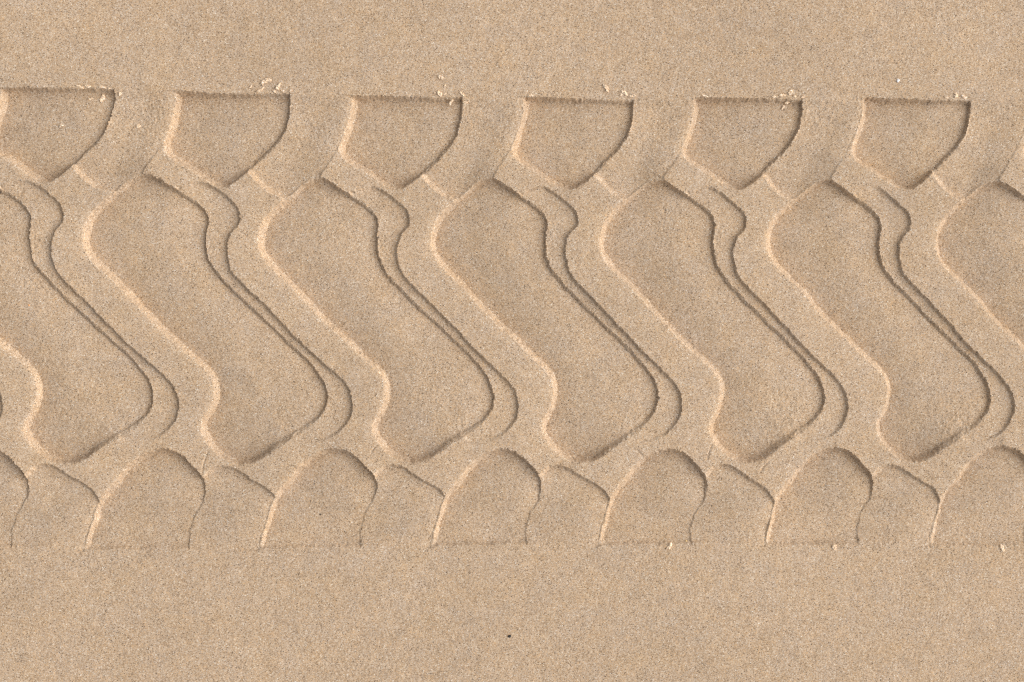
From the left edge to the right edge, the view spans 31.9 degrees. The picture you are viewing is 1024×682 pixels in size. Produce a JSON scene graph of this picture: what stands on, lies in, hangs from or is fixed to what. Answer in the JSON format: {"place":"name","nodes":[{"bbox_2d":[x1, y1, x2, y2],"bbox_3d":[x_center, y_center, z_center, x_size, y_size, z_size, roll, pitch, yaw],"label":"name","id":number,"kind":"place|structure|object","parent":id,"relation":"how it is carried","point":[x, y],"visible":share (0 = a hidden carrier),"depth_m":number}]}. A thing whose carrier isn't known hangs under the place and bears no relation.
{"place":"outdoors","nodes":[
{"label":"outdoors","id":0,"kind":"place"},
{"bbox_2d":[0,0,1023,681],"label":"sand","id":1,"kind":"structure","parent":0,"point":[674,612],"depth_m":0.98},
{"bbox_2d":[0,450,98,549],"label":"arched print","id":2,"kind":"object","parent":1,"relation":"on","point":[47,506],"visible":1,"depth_m":0.98},
{"bbox_2d":[0,87,175,192],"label":"shoulder print","id":3,"kind":"object","parent":1,"relation":"on","point":[106,145],"visible":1,"depth_m":0.98},
{"bbox_2d":[99,93,104,102],"bbox_3d":[-0.225,-0.133,0.981,0.003,0.001,0.005,15,90,0],"label":"sand crumb","id":4,"kind":"object","parent":3,"relation":"on","point":[101,98],"visible":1,"depth_m":0.98},
{"bbox_2d":[0,178,178,464],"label":"tread print","id":5,"kind":"object","parent":1,"relation":"on","point":[100,382],"visible":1,"depth_m":0.98},
{"bbox_2d":[83,447,273,551],"bbox_3d":[-0.182,0.087,0.983,0.105,0.008,0.058,0,90,0],"label":"arched print","id":6,"kind":"object","parent":1,"relation":"on","point":[159,498],"visible":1,"depth_m":0.98},
{"bbox_2d":[81,174,352,465],"bbox_3d":[-0.162,-0.013,0.983,0.085,0.007,0.180,-32,90,0],"label":"tread print","id":7,"kind":"object","parent":1,"relation":"on","point":[156,250],"visible":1,"depth_m":0.98},
{"bbox_2d":[163,90,350,197],"bbox_3d":[-0.140,-0.107,0.982,0.103,0.008,0.059,0,90,0],"label":"shoulder print","id":8,"kind":"object","parent":1,"relation":"on","point":[282,145],"visible":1,"depth_m":0.98},
{"bbox_2d":[262,78,271,83],"bbox_3d":[-0.134,-0.142,0.979,0.006,0.001,0.003,-11,90,0],"label":"sand crumb","id":9,"kind":"object","parent":1,"relation":"on","point":[265,80],"visible":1,"depth_m":0.98},
{"bbox_2d":[258,447,443,550],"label":"arched print","id":10,"kind":"object","parent":1,"relation":"on","point":[353,500],"visible":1,"depth_m":0.98},
{"bbox_2d":[257,176,518,464],"bbox_3d":[-0.068,-0.012,0.983,0.082,0.008,0.176,-32,90,0],"label":"tread print","id":11,"kind":"object","parent":1,"relation":"on","point":[327,250],"visible":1,"depth_m":0.98},
{"bbox_2d":[338,95,522,199],"bbox_3d":[-0.044,-0.106,0.983,0.101,0.008,0.058,0,90,0],"label":"shoulder print","id":12,"kind":"object","parent":1,"relation":"on","point":[457,147],"visible":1,"depth_m":0.98},
{"bbox_2d":[429,447,609,548],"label":"arched print","id":13,"kind":"object","parent":1,"relation":"on","point":[499,496],"visible":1,"depth_m":0.98},
{"bbox_2d":[430,177,681,463],"bbox_3d":[0.024,-0.013,0.983,0.080,0.008,0.174,-31,90,0],"label":"tread print","id":14,"kind":"object","parent":1,"relation":"on","point":[498,248],"visible":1,"depth_m":0.98},
{"bbox_2d":[511,96,693,198],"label":"shoulder print","id":15,"kind":"object","parent":1,"relation":"on","point":[622,149],"visible":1,"depth_m":0.98},
{"bbox_2d":[598,448,773,547],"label":"arched print","id":16,"kind":"object","parent":1,"relation":"on","point":[666,496],"visible":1,"depth_m":0.98},
{"bbox_2d":[599,178,848,463],"bbox_3d":[0.116,-0.012,0.983,0.081,0.007,0.173,-31,90,0],"label":"tread print","id":17,"kind":"object","parent":1,"relation":"on","point":[665,249],"visible":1,"depth_m":0.98},
{"bbox_2d":[681,97,862,199],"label":"shoulder print","id":18,"kind":"object","parent":1,"relation":"on","point":[791,149],"visible":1,"depth_m":0.98},
{"bbox_2d":[764,446,939,546],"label":"arched print","id":19,"kind":"object","parent":1,"relation":"on","point":[837,496],"visible":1,"depth_m":0.98},
{"bbox_2d":[765,178,1015,462],"bbox_3d":[0.207,-0.012,0.983,0.079,0.007,0.172,-31,90,0],"label":"tread print","id":20,"kind":"object","parent":1,"relation":"on","point":[833,248],"visible":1,"depth_m":0.98},
{"bbox_2d":[851,97,1023,199],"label":"shoulder print","id":21,"kind":"object","parent":1,"relation":"on","point":[959,150],"visible":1,"depth_m":0.98},
{"bbox_2d":[928,444,1023,548],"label":"arched print","id":22,"kind":"object","parent":1,"relation":"on","point":[980,504],"visible":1,"depth_m":0.98},
{"bbox_2d":[934,179,1023,350],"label":"tread print","id":23,"kind":"object","parent":1,"relation":"on","point":[979,244],"visible":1,"depth_m":0.98}
]}

